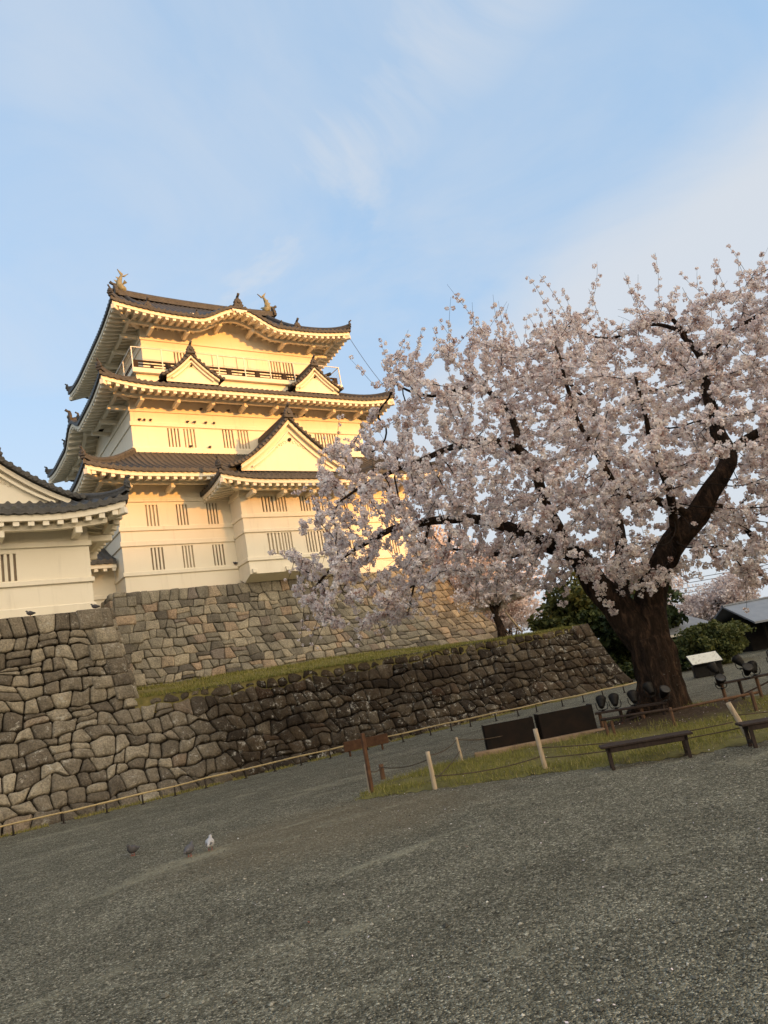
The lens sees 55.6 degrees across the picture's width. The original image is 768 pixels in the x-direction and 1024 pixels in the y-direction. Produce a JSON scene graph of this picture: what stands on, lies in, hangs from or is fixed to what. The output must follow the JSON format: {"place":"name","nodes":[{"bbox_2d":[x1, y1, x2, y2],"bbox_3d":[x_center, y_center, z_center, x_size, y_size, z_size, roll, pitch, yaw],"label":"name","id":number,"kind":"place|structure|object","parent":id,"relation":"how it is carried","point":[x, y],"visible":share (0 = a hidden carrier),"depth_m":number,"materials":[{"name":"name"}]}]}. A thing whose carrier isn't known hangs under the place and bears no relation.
{"place":"outdoors","nodes":[
{"label":"outdoors","id":0,"kind":"place"},
{"bbox_2d":[0,682,628,837],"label":"verge grass","id":1,"kind":"structure","parent":0,"point":[177,793],"depth_m":24.73,"materials":[{"name":"green plant"}]},
{"bbox_2d":[135,628,572,712],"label":"grass terrace","id":2,"kind":"structure","parent":0,"point":[143,701],"depth_m":31.29,"materials":[{"name":"green plant"}]},
{"bbox_2d":[101,567,507,687],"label":"stone wall","id":3,"kind":"structure","parent":2,"relation":"on","point":[175,634],"depth_m":41.22,"materials":[{"name":"stone"}]},
{"bbox_2d":[44,269,439,592],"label":"castle keep","id":4,"kind":"structure","parent":3,"relation":"on","point":[200,513],"depth_m":45.68,"materials":[{"name":"white paint"}]},
{"bbox_2d":[90,547,116,607],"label":"castle gallery","id":5,"kind":"object","parent":4,"relation":"attached to","point":[103,566],"visible":0.12,"depth_m":40.66,"materials":[{"name":"white paint"}]},
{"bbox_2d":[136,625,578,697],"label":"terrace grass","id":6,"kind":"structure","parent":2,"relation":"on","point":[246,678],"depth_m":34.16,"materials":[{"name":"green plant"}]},
{"bbox_2d":[449,580,531,637],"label":"cherry tree","id":7,"kind":"object","parent":2,"relation":"on","point":[486,602],"visible":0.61,"depth_m":41.36,"materials":[{"name":"pink plant"}]},
{"bbox_2d":[505,611,521,631],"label":"tree prop","id":8,"kind":"object","parent":2,"relation":"on","point":[513,621],"visible":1,"depth_m":41.66,"materials":[{"name":"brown wood"}]},
{"bbox_2d":[0,649,767,1023],"bbox_3d":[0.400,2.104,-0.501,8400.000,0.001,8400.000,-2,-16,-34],"label":"ground","id":9,"kind":"structure","parent":0,"point":[76,853],"depth_m":7.94,"materials":[{"name":"grey gravel"}]},
{"bbox_2d":[126,845,139,855],"bbox_3d":[-4.725,6.343,13.693,0.150,0.227,0.342,-15,-14,18],"label":"pigeon","id":10,"kind":"object","parent":9,"relation":"on","point":[132,848],"visible":1,"depth_m":13.62,"materials":[{"name":"grey"}]},
{"bbox_2d":[182,841,193,856],"bbox_3d":[-3.349,5.796,12.494,0.150,0.227,0.342,-13,-13,10],"label":"pigeon","id":11,"kind":"object","parent":9,"relation":"on","point":[188,849],"visible":1,"depth_m":12.45,"materials":[{"name":"grey"}]},
{"bbox_2d":[205,834,213,849],"bbox_3d":[-3.048,5.788,12.725,0.158,0.238,0.359,-9,-13,-6],"label":"pigeon","id":12,"kind":"object","parent":9,"relation":"on","point":[209,842],"visible":1,"depth_m":12.67,"materials":[{"name":"white"}]},
{"bbox_2d":[0,607,632,835],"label":"stone wall","id":13,"kind":"structure","parent":9,"relation":"on","point":[78,729],"depth_m":26.05,"materials":[{"name":"grey stone"}]},
{"bbox_2d":[25,611,34,615],"bbox_3d":[-12.232,3.503,25.180,0.342,0.227,0.150,-8,-14,-14],"label":"pigeon","id":14,"kind":"object","parent":13,"relation":"on","point":[30,613],"visible":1,"depth_m":25.14,"materials":[{"name":"grey"}]},
{"bbox_2d":[0,447,130,618],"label":"castle turret","id":15,"kind":"object","parent":13,"relation":"on","point":[54,539],"visible":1,"depth_m":26.61,"materials":[{"name":"white paint"}]},
{"bbox_2d":[0,682,636,835],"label":"bamboo fence","id":16,"kind":"object","parent":9,"relation":"on","point":[142,793],"visible":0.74,"depth_m":25.42,"materials":[{"name":"wood"}]},
{"bbox_2d":[343,733,388,756],"bbox_3d":[-0.634,8.366,26.109,1.648,0.530,0.122,-7,-14,-17],"label":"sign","id":17,"kind":"object","parent":9,"relation":"on","point":[375,740],"visible":0.98,"depth_m":26.09,"materials":[{"name":"wood"}]},
{"bbox_2d":[360,733,373,792],"bbox_3d":[-0.361,5.518,15.911,0.080,1.330,0.080,-2,-16,-34],"label":"signpost","id":18,"kind":"object","parent":9,"relation":"on","point":[366,759],"visible":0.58,"depth_m":15.89,"materials":[{"name":"wood"}]},
{"bbox_2d":[93,700,763,1022],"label":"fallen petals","id":19,"kind":"object","parent":9,"relation":"on","point":[540,842],"visible":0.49,"depth_m":10.93,"materials":[{"name":"pink plant"}]},
{"bbox_2d":[415,525,517,600],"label":"cherry tree","id":20,"kind":"object","parent":9,"relation":"on","point":[455,578],"visible":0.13,"depth_m":51.06,"materials":[{"name":"pink plant"}]},
{"bbox_2d":[458,544,553,634],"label":"cherry tree","id":21,"kind":"object","parent":9,"relation":"on","point":[517,611],"visible":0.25,"depth_m":59.31,"materials":[{"name":"pink plant"}]},
{"bbox_2d":[267,244,767,719],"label":"cherry tree","id":22,"kind":"object","parent":9,"relation":"on","point":[639,624],"visible":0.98,"depth_m":19.80,"materials":[{"name":"pink plant"}]},
{"bbox_2d":[474,728,604,757],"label":"kerb","id":23,"kind":"structure","parent":9,"relation":"on","point":[505,749],"depth_m":18.47,"materials":[{"name":"concrete"}]},
{"bbox_2d":[481,716,535,749],"bbox_3d":[3.247,5.732,18.876,1.316,0.620,0.445,-11,-13,0],"label":"light screen","id":24,"kind":"object","parent":23,"relation":"on","point":[515,732],"visible":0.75,"depth_m":18.67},
{"bbox_2d":[533,704,596,738],"bbox_3d":[4.727,5.463,18.969,1.475,0.640,0.445,-10,-13,-4],"label":"light screen","id":25,"kind":"object","parent":23,"relation":"on","point":[564,722],"visible":0.82,"depth_m":18.76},
{"bbox_2d":[526,570,604,638],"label":"evergreen tree","id":26,"kind":"object","parent":9,"relation":"on","point":[577,598],"visible":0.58,"depth_m":49.01,"materials":[{"name":"green plant"}]},
{"bbox_2d":[576,595,674,665],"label":"evergreen tree","id":27,"kind":"object","parent":9,"relation":"on","point":[616,649],"visible":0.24,"depth_m":46.05,"materials":[{"name":"green plant"}]},
{"bbox_2d":[618,662,634,678],"bbox_3d":[13.260,8.834,39.970,2.085,1.139,1.985,-2,-16,-34],"label":"bush","id":28,"kind":"object","parent":9,"relation":"on","point":[627,669],"visible":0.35,"depth_m":39.47,"materials":[{"name":"green plant"}]},
{"bbox_2d":[595,701,667,727],"bbox_3d":[6.372,5.261,18.654,1.797,0.525,0.250,-15,-14,18],"label":"light stand","id":29,"kind":"object","parent":9,"relation":"on","point":[620,710],"visible":0.74,"depth_m":18.65,"materials":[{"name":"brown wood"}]},
{"bbox_2d":[595,695,607,710],"bbox_3d":[5.667,4.981,18.979,0.314,0.404,0.344,-16,-14,21],"label":"floodlight","id":30,"kind":"object","parent":29,"relation":"on","point":[600,700],"visible":1,"depth_m":18.92,"materials":[{"name":"black metal"}]},
{"bbox_2d":[608,693,620,708],"bbox_3d":[5.975,4.898,18.877,0.314,0.404,0.344,-15,-14,16],"label":"floodlight","id":31,"kind":"object","parent":29,"relation":"on","point":[614,699],"visible":1,"depth_m":18.82,"materials":[{"name":"black metal"}]},
{"bbox_2d":[627,690,640,705],"bbox_3d":[6.413,4.779,18.725,0.314,0.404,0.344,-13,-13,10],"label":"floodlight","id":32,"kind":"object","parent":29,"relation":"on","point":[632,695],"visible":1,"depth_m":18.67,"materials":[{"name":"black metal"}]},
{"bbox_2d":[642,681,655,697],"bbox_3d":[6.844,4.576,18.788,0.314,0.404,0.344,-9,-13,-6],"label":"floodlight","id":33,"kind":"object","parent":29,"relation":"on","point":[647,686],"visible":1,"depth_m":18.73,"materials":[{"name":"black metal"}]},
{"bbox_2d":[659,685,670,701],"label":"floodlight","id":34,"kind":"object","parent":29,"relation":"on","point":[664,691],"visible":1,"depth_m":18.30,"materials":[{"name":"black metal"}]},
{"bbox_2d":[592,575,688,629],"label":"evergreen tree","id":35,"kind":"object","parent":9,"relation":"on","point":[676,619],"visible":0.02,"depth_m":49.74,"materials":[{"name":"green plant"}]},
{"bbox_2d":[599,546,690,594],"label":"cherry tree","id":36,"kind":"object","parent":9,"relation":"on","point":[679,581],"visible":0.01,"depth_m":55.09,"materials":[{"name":"pink plant"}]},
{"bbox_2d":[598,730,692,770],"bbox_3d":[4.751,4.302,13.122,1.620,0.425,0.398,-13,-13,9],"label":"bench","id":37,"kind":"object","parent":9,"relation":"on","point":[654,740],"visible":1,"depth_m":13.02,"materials":[{"name":"brown wood"}]},
{"bbox_2d":[631,615,707,664],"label":"house","id":38,"kind":"structure","parent":9,"relation":"on","point":[694,621],"depth_m":50.67,"materials":[{"name":"white metal"}]},
{"bbox_2d":[678,651,695,671],"bbox_3d":[15.957,8.152,39.537,2.565,1.273,2.810,-2,-16,-34],"label":"bush","id":39,"kind":"object","parent":9,"relation":"on","point":[685,663],"visible":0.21,"depth_m":38.75,"materials":[{"name":"green plant"}]},
{"bbox_2d":[686,651,723,677],"bbox_3d":[14.216,6.745,32.149,1.320,0.988,0.930,-13,-13,8],"label":"notice board","id":40,"kind":"object","parent":9,"relation":"on","point":[699,662],"visible":0.98,"depth_m":32.01,"materials":[{"name":"white metal"}]},
{"bbox_2d":[672,618,756,663],"bbox_3d":[17.970,7.189,39.736,4.684,2.743,4.472,-2,-16,-34],"label":"bush","id":41,"kind":"object","parent":9,"relation":"on","point":[723,640],"visible":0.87,"depth_m":38.64,"materials":[{"name":"green plant"}]},
{"bbox_2d":[670,562,762,620],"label":"cherry tree","id":42,"kind":"object","parent":9,"relation":"on","point":[707,606],"visible":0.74,"depth_m":53.44,"materials":[{"name":"pink plant"}]},
{"bbox_2d":[676,564,767,592],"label":"power line","id":43,"kind":"object","parent":9,"relation":"on","point":[707,579],"visible":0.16,"depth_m":80.20,"materials":[{"name":"metal"}]},
{"bbox_2d":[713,596,767,651],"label":"shelter","id":44,"kind":"object","parent":9,"relation":"on","point":[756,616],"visible":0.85,"depth_m":46.90,"materials":[{"name":"grey metal"}]},
{"bbox_2d":[716,673,767,701],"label":"light stand","id":45,"kind":"object","parent":9,"relation":"on","point":[739,680],"visible":0.62,"depth_m":19.35,"materials":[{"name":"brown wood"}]},
{"bbox_2d":[706,662,719,676],"bbox_3d":[8.902,4.246,19.658,0.314,0.404,0.344,-8,-13,-12],"label":"floodlight","id":46,"kind":"object","parent":45,"relation":"attached to","point":[712,667],"visible":0.94,"depth_m":19.60,"materials":[{"name":"black metal"}]},
{"bbox_2d":[714,674,726,688],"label":"floodlight","id":47,"kind":"object","parent":45,"relation":"attached to","point":[720,678],"visible":1,"depth_m":19.25,"materials":[{"name":"black metal"}]},
{"bbox_2d":[731,654,743,669],"bbox_3d":[9.624,4.066,19.742,0.314,0.404,0.344,-7,-14,-18],"label":"floodlight","id":48,"kind":"object","parent":45,"relation":"attached to","point":[737,659],"visible":0.77,"depth_m":19.68,"materials":[{"name":"black metal"}]},
{"bbox_2d":[742,663,754,678],"bbox_3d":[9.640,4.207,19.294,0.314,0.404,0.344,-11,-13,1],"label":"floodlight","id":49,"kind":"object","parent":45,"relation":"on","point":[747,668],"visible":1,"depth_m":19.25,"materials":[{"name":"black metal"}]},
{"bbox_2d":[747,660,760,675],"bbox_3d":[9.929,4.199,19.578,0.314,0.404,0.344,-15,-14,16],"label":"floodlight","id":50,"kind":"object","parent":45,"relation":"on","point":[754,664],"visible":0.68,"depth_m":19.50,"materials":[{"name":"black metal"}]},
{"bbox_2d":[735,717,767,747],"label":"bench","id":51,"kind":"object","parent":9,"relation":"on","point":[750,726],"visible":1,"depth_m":12.61,"materials":[{"name":"brown wood"}]},
{"bbox_2d":[0,0,767,638],"label":"sky","id":52,"kind":"structure","parent":0,"point":[338,162],"materials":[{"name":"blue"}]},
{"bbox_2d":[354,694,767,800],"bbox_3d":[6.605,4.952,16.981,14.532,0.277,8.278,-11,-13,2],"label":"lawn","id":53,"kind":"structure","parent":0,"point":[697,713],"depth_m":16.13,"materials":[{"name":"plant"}]},
{"bbox_2d":[364,702,767,792],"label":"rope fence","id":54,"kind":"object","parent":53,"relation":"on","point":[735,714],"visible":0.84,"depth_m":14.52,"materials":[{"name":"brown wood"}]},
{"bbox_2d":[600,691,758,735],"bbox_3d":[6.962,4.801,17.009,3.654,0.600,0.332,-12,-13,6],"label":"guard rail","id":55,"kind":"object","parent":53,"relation":"on","point":[671,710],"visible":0.76,"depth_m":16.93,"materials":[{"name":"brown wood"}]}
]}

